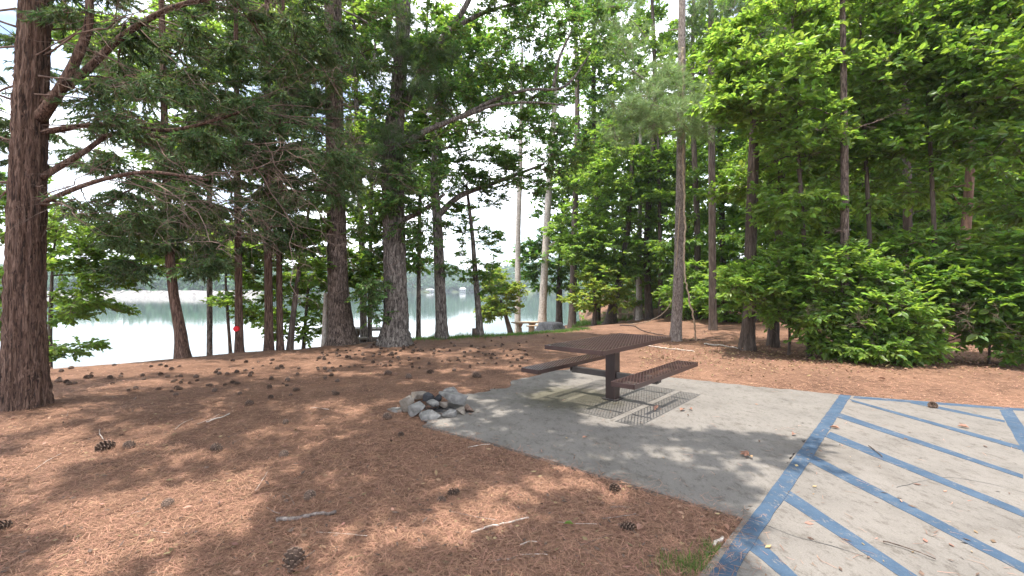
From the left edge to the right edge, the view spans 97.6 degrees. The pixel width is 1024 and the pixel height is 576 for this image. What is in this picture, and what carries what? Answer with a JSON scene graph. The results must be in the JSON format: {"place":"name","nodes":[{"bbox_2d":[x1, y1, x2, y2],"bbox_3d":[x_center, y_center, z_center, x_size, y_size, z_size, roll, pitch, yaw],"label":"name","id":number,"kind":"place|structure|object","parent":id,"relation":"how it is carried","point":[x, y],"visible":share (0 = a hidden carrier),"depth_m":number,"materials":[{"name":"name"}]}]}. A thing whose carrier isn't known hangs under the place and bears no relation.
{"place":"outdoors","nodes":[
{"label":"outdoors","id":0,"kind":"place"},
{"bbox_2d":[0,292,585,368],"bbox_3d":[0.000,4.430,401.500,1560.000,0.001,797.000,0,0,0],"label":"lake water","id":1,"kind":"structure","parent":0,"point":[150,327],"depth_m":52.92,"materials":[{"name":"grey liquid"}]},
{"bbox_2d":[1,290,262,296],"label":"rock dam","id":2,"kind":"object","parent":1,"relation":"in","point":[191,293],"visible":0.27,"depth_m":227.21,"materials":[{"name":"stone"}]},
{"bbox_2d":[106,276,587,295],"bbox_3d":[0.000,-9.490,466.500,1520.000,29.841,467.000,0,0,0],"label":"hills","id":3,"kind":"structure","parent":0,"point":[425,290],"depth_m":432.97,"materials":[{"name":"plant"}]},
{"bbox_2d":[0,255,731,295],"bbox_3d":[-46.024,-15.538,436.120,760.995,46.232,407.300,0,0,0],"label":"woods","id":4,"kind":"object","parent":3,"relation":"on","point":[161,283],"visible":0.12,"depth_m":306.10,"materials":[{"name":"green plant"}]},
{"bbox_2d":[0,0,834,270],"label":"sky","id":5,"kind":"structure","parent":0,"point":[504,220],"materials":[{"name":"white"}]},
{"bbox_2d":[411,326,592,341],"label":"bank grass","id":6,"kind":"structure","parent":0,"point":[512,333],"depth_m":13.47,"materials":[{"name":"plant"}]},
{"bbox_2d":[0,294,1023,575],"bbox_3d":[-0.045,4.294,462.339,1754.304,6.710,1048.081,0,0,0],"label":"ground","id":7,"kind":"structure","parent":0,"point":[726,332],"depth_m":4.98,"materials":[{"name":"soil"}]},
{"bbox_2d":[0,519,12,530],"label":"pine cone","id":8,"kind":"object","parent":7,"relation":"on","point":[4,525],"visible":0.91,"depth_m":2.63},
{"bbox_2d":[0,6,139,336],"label":"broadleaf tree","id":9,"kind":"object","parent":7,"relation":"on","point":[56,36],"visible":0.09,"depth_m":11.82,"materials":[{"name":"green plant"}]},
{"bbox_2d":[46,209,148,368],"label":"young tree","id":10,"kind":"object","parent":7,"relation":"on","point":[77,307],"visible":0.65,"depth_m":9.11,"materials":[{"name":"green plant"}]},
{"bbox_2d":[94,439,115,452],"bbox_3d":[-3.565,1.396,3.936,0.131,0.131,0.149,22,8,3],"label":"pine cone","id":11,"kind":"object","parent":7,"relation":"on","point":[103,445],"visible":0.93,"depth_m":3.92,"materials":[{"name":"plant"}]},
{"bbox_2d":[122,440,135,448],"bbox_3d":[-3.400,1.403,3.986,0.105,0.093,0.093,-1,17,21],"label":"pine cone","id":12,"kind":"object","parent":7,"relation":"on","point":[129,443],"visible":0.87,"depth_m":3.96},
{"bbox_2d":[48,0,257,358],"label":"cedar tree","id":13,"kind":"object","parent":7,"relation":"on","point":[126,267],"visible":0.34,"depth_m":9.06,"materials":[{"name":"green plant"}]},
{"bbox_2d":[160,498,174,509],"bbox_3d":[-2.244,1.410,2.917,0.076,0.076,0.087,-50,17,-26],"label":"pine cone","id":14,"kind":"object","parent":7,"relation":"on","point":[165,503],"visible":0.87,"depth_m":2.90,"materials":[{"name":"plant"}]},
{"bbox_2d":[71,0,305,355],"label":"broadleaf tree","id":15,"kind":"object","parent":7,"relation":"on","point":[156,260],"visible":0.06,"depth_m":13.96,"materials":[{"name":"green plant"}]},
{"bbox_2d":[210,443,222,451],"bbox_3d":[-2.586,1.406,3.927,0.105,0.093,0.093,9,-28,17],"label":"pine cone","id":16,"kind":"object","parent":7,"relation":"on","point":[214,447],"visible":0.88,"depth_m":3.91,"materials":[{"name":"plant"}]},
{"bbox_2d":[0,0,449,411],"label":"cedar tree","id":17,"kind":"object","parent":7,"relation":"on","point":[25,377],"visible":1,"depth_m":5.35,"materials":[{"name":"green plant"}]},
{"bbox_2d":[175,222,290,353],"bbox_3d":[-7.961,0.185,12.769,3.445,4.443,2.046,0,0,0],"label":"shore bush","id":18,"kind":"object","parent":7,"relation":"on","point":[227,299],"visible":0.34,"depth_m":12.55,"materials":[{"name":"green plant"}]},
{"bbox_2d":[182,0,304,352],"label":"cedar tree","id":19,"kind":"object","parent":7,"relation":"on","point":[239,336],"visible":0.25,"depth_m":10.22,"materials":[{"name":"green plant"}]},
{"bbox_2d":[211,0,334,350],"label":"cedar tree","id":20,"kind":"object","parent":7,"relation":"on","point":[268,314],"visible":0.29,"depth_m":10.71,"materials":[{"name":"green plant"}]},
{"bbox_2d":[278,450,288,457],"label":"pine cone","id":21,"kind":"object","parent":7,"relation":"on","point":[282,453],"visible":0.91,"depth_m":3.77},
{"bbox_2d":[281,547,305,574],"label":"pine cone","id":22,"kind":"object","parent":7,"relation":"on","point":[293,557],"visible":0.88,"depth_m":2.27,"materials":[{"name":"plant"}]},
{"bbox_2d":[246,0,343,349],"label":"cedar tree","id":23,"kind":"object","parent":7,"relation":"on","point":[279,321],"visible":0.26,"depth_m":10.85,"materials":[{"name":"green plant"}]},
{"bbox_2d":[190,0,411,341],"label":"broadleaf tree","id":24,"kind":"object","parent":7,"relation":"on","point":[354,218],"visible":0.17,"depth_m":13.93,"materials":[{"name":"green plant"}]},
{"bbox_2d":[276,510,335,521],"bbox_3d":[-1.266,1.403,2.762,0.345,0.036,0.044,0,0,-16],"label":"fallen stick","id":25,"kind":"object","parent":7,"relation":"on","point":[282,518],"visible":0.98,"depth_m":2.75,"materials":[{"name":"wood"}]},
{"bbox_2d":[229,242,383,348],"bbox_3d":[-6.090,0.312,13.189,4.919,3.673,2.286,0,0,0],"label":"shore bush","id":26,"kind":"object","parent":7,"relation":"on","point":[257,286],"visible":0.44,"depth_m":12.87,"materials":[{"name":"green plant"}]},
{"bbox_2d":[280,191,336,349],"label":"young tree","id":27,"kind":"object","parent":7,"relation":"on","point":[306,243],"visible":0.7,"depth_m":10.94,"materials":[{"name":"green plant"}]},
{"bbox_2d":[303,489,315,501],"bbox_3d":[-1.371,1.411,3.028,0.082,0.082,0.093,-1,0,-3],"label":"pine cone","id":28,"kind":"object","parent":7,"relation":"on","point":[309,494],"visible":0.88,"depth_m":3.02,"materials":[{"name":"plant"}]},
{"bbox_2d":[145,0,492,345],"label":"pine tree","id":29,"kind":"object","parent":7,"relation":"on","point":[341,331],"visible":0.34,"depth_m":10.83,"materials":[{"name":"green plant"}]},
{"bbox_2d":[321,293,327,346],"bbox_3d":[-4.843,0.876,11.598,0.203,1.507,0.214,0,0,0],"label":"dead snag","id":30,"kind":"object","parent":7,"relation":"on","point":[324,321],"visible":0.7,"depth_m":11.54,"materials":[{"name":"wood"}]},
{"bbox_2d":[355,327,381,341],"bbox_3d":[-5.029,1.819,16.000,2.000,0.806,0.780,0,0,-7],"label":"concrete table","id":31,"kind":"object","parent":7,"relation":"on","point":[357,329],"visible":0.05,"depth_m":15.67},
{"bbox_2d":[262,0,487,342],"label":"broadleaf tree","id":32,"kind":"object","parent":7,"relation":"on","point":[363,8],"visible":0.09,"depth_m":15.39,"materials":[{"name":"green plant"}]},
{"bbox_2d":[382,412,391,419],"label":"pine cone","id":33,"kind":"object","parent":7,"relation":"on","point":[386,415],"visible":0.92,"depth_m":4.87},
{"bbox_2d":[387,407,402,412],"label":"fire ring stone","id":34,"kind":"object","parent":7,"relation":"on","point":[396,409],"visible":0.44,"depth_m":5.19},
{"bbox_2d":[399,395,413,412],"bbox_3d":[-1.204,1.358,5.192,0.182,0.209,0.127,-33,4,-19],"label":"fire ring stone","id":35,"kind":"object","parent":7,"relation":"on","point":[406,402],"visible":0.73,"depth_m":5.14,"materials":[{"name":"stone"}]},
{"bbox_2d":[408,401,424,416],"bbox_3d":[-1.083,1.357,5.014,0.233,0.134,0.176,-26,-8,4],"label":"fire ring stone","id":36,"kind":"object","parent":7,"relation":"on","point":[415,409],"visible":0.97,"depth_m":4.94,"materials":[{"name":"stone"}]},
{"bbox_2d":[411,391,425,399],"bbox_3d":[-1.175,1.357,5.671,0.204,0.102,0.152,0,7,-8],"label":"fire ring stone","id":37,"kind":"object","parent":7,"relation":"on","point":[416,395],"visible":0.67,"depth_m":5.61,"materials":[{"name":"stone"}]},
{"bbox_2d":[423,392,433,401],"bbox_3d":[-1.033,1.347,5.520,0.142,0.108,0.099,12,6,16],"label":"fire ring stone","id":38,"kind":"object","parent":7,"relation":"on","point":[427,396],"visible":0.91,"depth_m":5.49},
{"bbox_2d":[443,387,457,391],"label":"fire ring stone","id":39,"kind":"object","parent":7,"relation":"on","point":[452,389],"visible":0.59,"depth_m":5.85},
{"bbox_2d":[382,2,522,337],"bbox_3d":[-2.104,-4.072,16.168,5.137,12.432,2.864,0,0,0],"label":"broadleaf tree","id":40,"kind":"object","parent":7,"relation":"on","point":[417,267],"visible":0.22,"depth_m":15.93,"materials":[{"name":"green plant"}]},
{"bbox_2d":[447,487,459,497],"bbox_3d":[-0.402,1.415,3.088,0.093,0.082,0.082,-8,9,-36],"label":"pine cone","id":41,"kind":"object","parent":7,"relation":"on","point":[453,491],"visible":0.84,"depth_m":3.09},
{"bbox_2d":[428,330,493,338],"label":"bank weeds","id":42,"kind":"object","parent":7,"relation":"on","point":[458,334],"visible":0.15,"depth_m":13.57,"materials":[{"name":"green plant"}]},
{"bbox_2d":[444,184,511,335],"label":"young tree","id":43,"kind":"object","parent":7,"relation":"on","point":[475,272],"visible":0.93,"depth_m":13.22,"materials":[{"name":"green plant"}]},
{"bbox_2d":[340,0,629,347],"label":"oak tree","id":44,"kind":"object","parent":7,"relation":"on","point":[392,218],"visible":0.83,"depth_m":11.03,"materials":[{"name":"green plant"}]},
{"bbox_2d":[471,517,528,533],"bbox_3d":[-0.070,1.416,2.686,0.382,0.018,0.033,0,0,-27],"label":"fallen stick","id":45,"kind":"object","parent":7,"relation":"on","point":[499,523],"visible":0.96,"depth_m":2.68,"materials":[{"name":"wood"}]},
{"bbox_2d":[473,267,529,333],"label":"shore bush","id":46,"kind":"object","parent":7,"relation":"on","point":[494,308],"visible":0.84,"depth_m":28.75,"materials":[{"name":"green plant"}]},
{"bbox_2d":[404,81,608,338],"bbox_3d":[-0.170,-2.151,12.793,6.060,7.595,2.896,0,0,0],"label":"oak tree","id":47,"kind":"object","parent":7,"relation":"on","point":[504,159],"visible":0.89,"depth_m":12.65,"materials":[{"name":"green plant"}]},
{"bbox_2d":[511,321,538,332],"bbox_3d":[0.911,2.667,30.000,1.800,0.806,0.780,0,0,-26],"label":"concrete table","id":48,"kind":"object","parent":7,"relation":"on","point":[519,326],"visible":0.64,"depth_m":29.71,"materials":[{"name":"concrete"}]},
{"bbox_2d":[499,48,568,332],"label":"pale tree","id":49,"kind":"object","parent":7,"relation":"on","point":[518,245],"visible":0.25,"depth_m":32.83,"materials":[{"name":"green plant"}]},
{"bbox_2d":[534,322,565,330],"bbox_3d":[2.196,2.271,26.005,1.750,0.559,1.744,0,0,38],"label":"tree stump","id":50,"kind":"object","parent":7,"relation":"on","point":[544,326],"visible":0.84,"depth_m":25.53,"materials":[{"name":"grey wood"}]},
{"bbox_2d":[500,0,610,324],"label":"pale tree","id":51,"kind":"object","parent":7,"relation":"on","point":[542,314],"visible":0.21,"depth_m":32.28,"materials":[{"name":"green plant"}]},
{"bbox_2d":[503,108,623,322],"bbox_3d":[4.145,-5.207,34.137,9.742,16.813,5.443,0,0,0],"label":"maple tree","id":52,"kind":"object","parent":7,"relation":"on","point":[534,252],"visible":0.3,"depth_m":33.65,"materials":[{"name":"green plant"}]},
{"bbox_2d":[556,260,633,325],"bbox_3d":[4.185,0.311,22.983,3.148,3.658,3.334,0,0,-36],"label":"leafy bush","id":53,"kind":"object","parent":7,"relation":"on","point":[600,290],"visible":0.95,"depth_m":22.58,"materials":[{"name":"green plant"}]},
{"bbox_2d":[549,0,656,322],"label":"broadleaf tree","id":54,"kind":"object","parent":7,"relation":"on","point":[566,58],"visible":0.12,"depth_m":27.70,"materials":[{"name":"green plant"}]},
{"bbox_2d":[554,0,668,327],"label":"broadleaf tree","id":55,"kind":"object","parent":7,"relation":"on","point":[582,81],"visible":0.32,"depth_m":26.80,"materials":[{"name":"green plant"}]},
{"bbox_2d":[572,302,654,327],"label":"clearing grass","id":56,"kind":"structure","parent":7,"relation":"on","point":[582,323],"depth_m":28.07,"materials":[{"name":"plant"}]},
{"bbox_2d":[609,483,620,494],"bbox_3d":[0.721,1.412,3.147,0.087,0.088,0.099,22,3,-6],"label":"pine cone","id":57,"kind":"object","parent":7,"relation":"on","point":[612,487],"visible":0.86,"depth_m":3.13,"materials":[{"name":"plant"}]},
{"bbox_2d":[602,313,633,318],"bbox_3d":[6.440,1.784,27.201,1.900,0.468,0.300,0,0,-3],"label":"concrete bench","id":58,"kind":"object","parent":7,"relation":"on","point":[628,315],"visible":0.43,"depth_m":27.14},
{"bbox_2d":[540,136,701,323],"bbox_3d":[5.748,-2.994,23.869,8.576,10.307,4.878,0,0,0],"label":"maple tree","id":59,"kind":"object","parent":7,"relation":"on","point":[572,250],"visible":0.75,"depth_m":23.38,"materials":[{"name":"green plant"}]},
{"bbox_2d":[620,520,635,531],"bbox_3d":[0.680,1.412,2.640,0.093,0.082,0.082,0,0,26],"label":"pine cone","id":60,"kind":"object","parent":7,"relation":"on","point":[628,526],"visible":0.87,"depth_m":2.63,"materials":[{"name":"plant"}]},
{"bbox_2d":[422,369,838,520],"bbox_3d":[1.480,1.464,5.490,4.040,0.092,4.358,0,0,39],"label":"concrete pad","id":61,"kind":"object","parent":7,"relation":"on","point":[767,417],"visible":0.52,"depth_m":4.52,"materials":[{"name":"concrete"}]},
{"bbox_2d":[419,410,440,421],"bbox_3d":[-0.896,1.389,4.889,0.230,0.105,0.174,0,0,-16],"label":"fire ring stone","id":62,"kind":"object","parent":61,"relation":"on","point":[426,415],"visible":0.94,"depth_m":4.85,"materials":[{"name":"stone"}]},
{"bbox_2d":[423,405,455,413],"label":"ash litter","id":63,"kind":"object","parent":61,"relation":"on","point":[439,407],"visible":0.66,"depth_m":5.24,"materials":[{"name":"stone"}]},
{"bbox_2d":[426,399,438,406],"bbox_3d":[-0.923,1.347,5.226,0.165,0.084,0.131,6,-7,5],"label":"fire ring stone","id":64,"kind":"object","parent":63,"relation":"on","point":[433,402],"visible":1,"depth_m":5.19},
{"bbox_2d":[442,409,456,416],"bbox_3d":[-0.695,1.388,4.952,0.152,0.087,0.131,0,0,12],"label":"fire ring stone","id":65,"kind":"object","parent":61,"relation":"on","point":[450,413],"visible":1,"depth_m":4.91,"materials":[{"name":"stone"}]},
{"bbox_2d":[439,391,467,404],"bbox_3d":[-0.708,1.313,5.386,0.373,0.120,0.294,7,-2,20],"label":"fire ring stone","id":66,"kind":"object","parent":61,"relation":"on","point":[456,398],"visible":1,"depth_m":5.29,"materials":[{"name":"stone"}]},
{"bbox_2d":[456,406,465,414],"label":"fire ring stone","id":67,"kind":"object","parent":61,"relation":"on","point":[460,410],"visible":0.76,"depth_m":5.05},
{"bbox_2d":[521,333,697,400],"bbox_3d":[1.285,1.046,5.720,1.502,0.749,1.842,0,0,41],"label":"picnic table","id":68,"kind":"object","parent":61,"relation":"on","point":[609,348],"visible":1,"depth_m":5.62,"materials":[{"name":"metal"}]},
{"bbox_2d":[617,306,643,318],"bbox_3d":[7.200,1.516,28.000,1.900,0.806,0.780,0,0,-3],"label":"concrete table","id":69,"kind":"object","parent":7,"relation":"on","point":[619,311],"visible":0.42,"depth_m":27.75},
{"bbox_2d":[609,261,668,319],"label":"leafy bush","id":70,"kind":"object","parent":7,"relation":"on","point":[631,285],"visible":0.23,"depth_m":25.72,"materials":[{"name":"green plant"}]},
{"bbox_2d":[620,324,670,335],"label":"fallen branch","id":71,"kind":"object","parent":7,"relation":"on","point":[642,330],"visible":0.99,"depth_m":12.14,"materials":[{"name":"wood"}]},
{"bbox_2d":[606,91,687,319],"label":"pale tree","id":72,"kind":"object","parent":7,"relation":"on","point":[639,314],"visible":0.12,"depth_m":24.89,"materials":[{"name":"green plant"}]},
{"bbox_2d":[585,0,714,319],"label":"broadleaf tree","id":73,"kind":"object","parent":7,"relation":"on","point":[651,172],"visible":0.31,"depth_m":23.80,"materials":[{"name":"green plant"}]},
{"bbox_2d":[585,0,719,341],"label":"pine tree","id":74,"kind":"object","parent":7,"relation":"on","point":[639,103],"visible":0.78,"depth_m":11.46,"materials":[{"name":"green plant"}]},
{"bbox_2d":[629,208,680,323],"bbox_3d":[3.934,-0.511,12.465,0.099,3.170,1.812,0,0,-33],"label":"hanging vine","id":75,"kind":"object","parent":74,"relation":"hanging from","point":[676,265],"visible":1,"depth_m":11.78,"materials":[{"name":"beige plant"}]},
{"bbox_2d":[681,47,696,340],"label":"hanging vine","id":76,"kind":"object","parent":74,"relation":"hanging from","point":[683,148],"visible":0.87,"depth_m":11.55,"materials":[{"name":"beige plant"}]},
{"bbox_2d":[622,127,687,318],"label":"young tree","id":77,"kind":"object","parent":7,"relation":"on","point":[650,264],"visible":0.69,"depth_m":22.93,"materials":[{"name":"green plant"}]},
{"bbox_2d":[647,345,694,351],"bbox_3d":[3.553,1.408,10.500,0.216,0.073,1.450,0,0,-39],"label":"fallen stick","id":78,"kind":"object","parent":7,"relation":"on","point":[668,348],"visible":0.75,"depth_m":10.37,"materials":[{"name":"wood"}]},
{"bbox_2d":[638,534,721,575],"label":"grass tuft","id":79,"kind":"object","parent":7,"relation":"on","point":[697,562],"visible":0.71,"depth_m":2.32,"materials":[{"name":"plant"}]},
{"bbox_2d":[651,258,722,319],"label":"leafy bush","id":80,"kind":"object","parent":7,"relation":"on","point":[692,274],"visible":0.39,"depth_m":20.00,"materials":[{"name":"green plant"}]},
{"bbox_2d":[633,0,748,315],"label":"broadleaf tree","id":81,"kind":"object","parent":7,"relation":"on","point":[698,239],"visible":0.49,"depth_m":21.78,"materials":[{"name":"green plant"}]},
{"bbox_2d":[668,0,769,330],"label":"pine tree","id":82,"kind":"object","parent":7,"relation":"on","point":[702,7],"visible":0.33,"depth_m":14.71,"materials":[{"name":"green plant"}]},
{"bbox_2d":[684,261,762,322],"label":"leafy bush","id":83,"kind":"object","parent":7,"relation":"on","point":[722,310],"visible":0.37,"depth_m":17.69,"materials":[{"name":"green plant"}]},
{"bbox_2d":[685,1,771,303],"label":"broadleaf tree","id":84,"kind":"object","parent":7,"relation":"on","point":[722,207],"visible":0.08,"depth_m":26.59,"materials":[{"name":"green plant"}]},
{"bbox_2d":[714,0,790,350],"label":"pine tree","id":85,"kind":"object","parent":7,"relation":"on","point":[747,342],"visible":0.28,"depth_m":10.32,"materials":[{"name":"brown plant"}]},
{"bbox_2d":[696,0,833,319],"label":"broadleaf tree","id":86,"kind":"object","parent":7,"relation":"on","point":[735,239],"visible":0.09,"depth_m":17.85,"materials":[{"name":"green plant"}]},
{"bbox_2d":[683,0,871,357],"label":"beech tree","id":87,"kind":"object","parent":7,"relation":"on","point":[741,101],"visible":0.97,"depth_m":9.01,"materials":[{"name":"green plant"}]},
{"bbox_2d":[713,224,853,354],"bbox_3d":[5.595,0.083,9.661,3.001,3.134,2.033,0,0,0],"label":"leafy shrub","id":88,"kind":"object","parent":7,"relation":"on","point":[762,276],"visible":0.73,"depth_m":9.27,"materials":[{"name":"green plant"}]},
{"bbox_2d":[766,12,811,347],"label":"pine tree","id":89,"kind":"object","parent":7,"relation":"on","point":[773,339],"visible":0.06,"depth_m":10.72,"materials":[{"name":"brown plant"}]},
{"bbox_2d":[568,0,1023,320],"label":"wood","id":90,"kind":"object","parent":7,"relation":"on","point":[736,221],"visible":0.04,"depth_m":27.74,"materials":[{"name":"green plant"}]},
{"bbox_2d":[737,6,883,292],"bbox_3d":[11.589,-6.488,16.860,5.526,15.834,4.806,0,0,0],"label":"broadleaf tree","id":91,"kind":"object","parent":7,"relation":"on","point":[767,238],"visible":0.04,"depth_m":16.66,"materials":[{"name":"green plant"}]},
{"bbox_2d":[639,330,1023,384],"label":"leaf litter","id":92,"kind":"object","parent":7,"relation":"on","point":[926,365],"visible":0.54,"depth_m":8.62,"materials":[{"name":"plant"}]},
{"bbox_2d":[779,236,898,362],"bbox_3d":[6.557,0.316,9.120,2.186,2.678,2.090,0,0,0],"label":"leafy shrub","id":93,"kind":"object","parent":7,"relation":"on","point":[819,341],"visible":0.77,"depth_m":8.68,"materials":[{"name":"green plant"}]},
{"bbox_2d":[829,0,909,356],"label":"pine tree","id":94,"kind":"object","parent":7,"relation":"on","point":[844,189],"visible":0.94,"depth_m":8.85,"materials":[{"name":"brown plant"}]},
{"bbox_2d":[777,0,972,248],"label":"beech tree","id":95,"kind":"object","parent":7,"relation":"on","point":[864,81],"visible":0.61,"depth_m":9.24,"materials":[{"name":"green plant"}]},
{"bbox_2d":[800,5,957,316],"bbox_3d":[13.444,-6.204,16.640,5.650,15.151,4.183,0,0,0],"label":"broadleaf tree","id":96,"kind":"object","parent":7,"relation":"on","point":[895,217],"visible":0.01,"depth_m":15.99,"materials":[{"name":"green plant"}]},
{"bbox_2d":[822,256,972,367],"bbox_3d":[7.142,0.484,8.681,2.147,2.282,2.288,0,0,0],"label":"leafy shrub","id":97,"kind":"object","parent":7,"relation":"on","point":[920,349],"visible":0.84,"depth_m":8.17,"materials":[{"name":"green plant"}]},
{"bbox_2d":[812,2,983,283],"bbox_3d":[11.359,-4.314,12.963,5.812,11.802,3.688,0,0,0],"label":"understory tree","id":98,"kind":"object","parent":7,"relation":"on","point":[921,215],"visible":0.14,"depth_m":13.20,"materials":[{"name":"green plant"}]},
{"bbox_2d":[865,219,1007,360],"bbox_3d":[8.235,0.113,8.907,2.605,3.027,2.015,0,0,0],"label":"leafy shrub","id":99,"kind":"object","parent":7,"relation":"on","point":[905,241],"visible":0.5,"depth_m":8.58,"materials":[{"name":"green plant"}]},
{"bbox_2d":[850,0,1023,359],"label":"beech tree","id":100,"kind":"object","parent":7,"relation":"on","point":[951,121],"visible":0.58,"depth_m":8.49,"materials":[{"name":"green plant"}]},
{"bbox_2d":[876,39,1008,319],"bbox_3d":[15.592,-5.939,15.996,5.467,14.713,4.923,0,0,0],"label":"broadleaf tree","id":101,"kind":"object","parent":7,"relation":"on","point":[949,218],"visible":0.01,"depth_m":15.40,"materials":[{"name":"green plant"}]},
{"bbox_2d":[910,0,1023,229],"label":"beech tree","id":102,"kind":"object","parent":7,"relation":"on","point":[1006,135],"visible":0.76,"depth_m":8.09,"materials":[{"name":"green plant"}]},
{"bbox_2d":[911,8,1023,346],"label":"understory tree","id":103,"kind":"object","parent":7,"relation":"on","point":[968,223],"visible":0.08,"depth_m":12.23,"materials":[{"name":"green plant"}]},
{"bbox_2d":[913,109,1023,250],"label":"broadleaf tree","id":104,"kind":"object","parent":7,"relation":"on","point":[977,188],"visible":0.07,"depth_m":14.58,"materials":[{"name":"green plant"}]},
{"bbox_2d":[926,244,1023,363],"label":"leafy shrub","id":105,"kind":"object","parent":7,"relation":"on","point":[979,314],"visible":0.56,"depth_m":8.05,"materials":[{"name":"green plant"}]},
{"bbox_2d":[949,227,1023,366],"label":"leafy shrub","id":106,"kind":"object","parent":7,"relation":"on","point":[1008,247],"visible":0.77,"depth_m":7.92,"materials":[{"name":"green plant"}]},
{"bbox_2d":[699,394,1023,575],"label":"pavement","id":107,"kind":"structure","parent":0,"point":[992,472],"depth_m":3.00,"materials":[{"name":"concrete"}]},
{"bbox_2d":[883,540,935,558],"bbox_3d":[2.129,1.400,2.404,0.027,0.010,0.215,0,0,-41],"label":"fallen stick","id":108,"kind":"object","parent":107,"relation":"on","point":[908,548],"visible":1,"depth_m":2.41,"materials":[{"name":"wood"}]},
{"bbox_2d":[927,401,938,408],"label":"pine cone","id":109,"kind":"object","parent":107,"relation":"on","point":[932,404],"visible":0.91,"depth_m":5.28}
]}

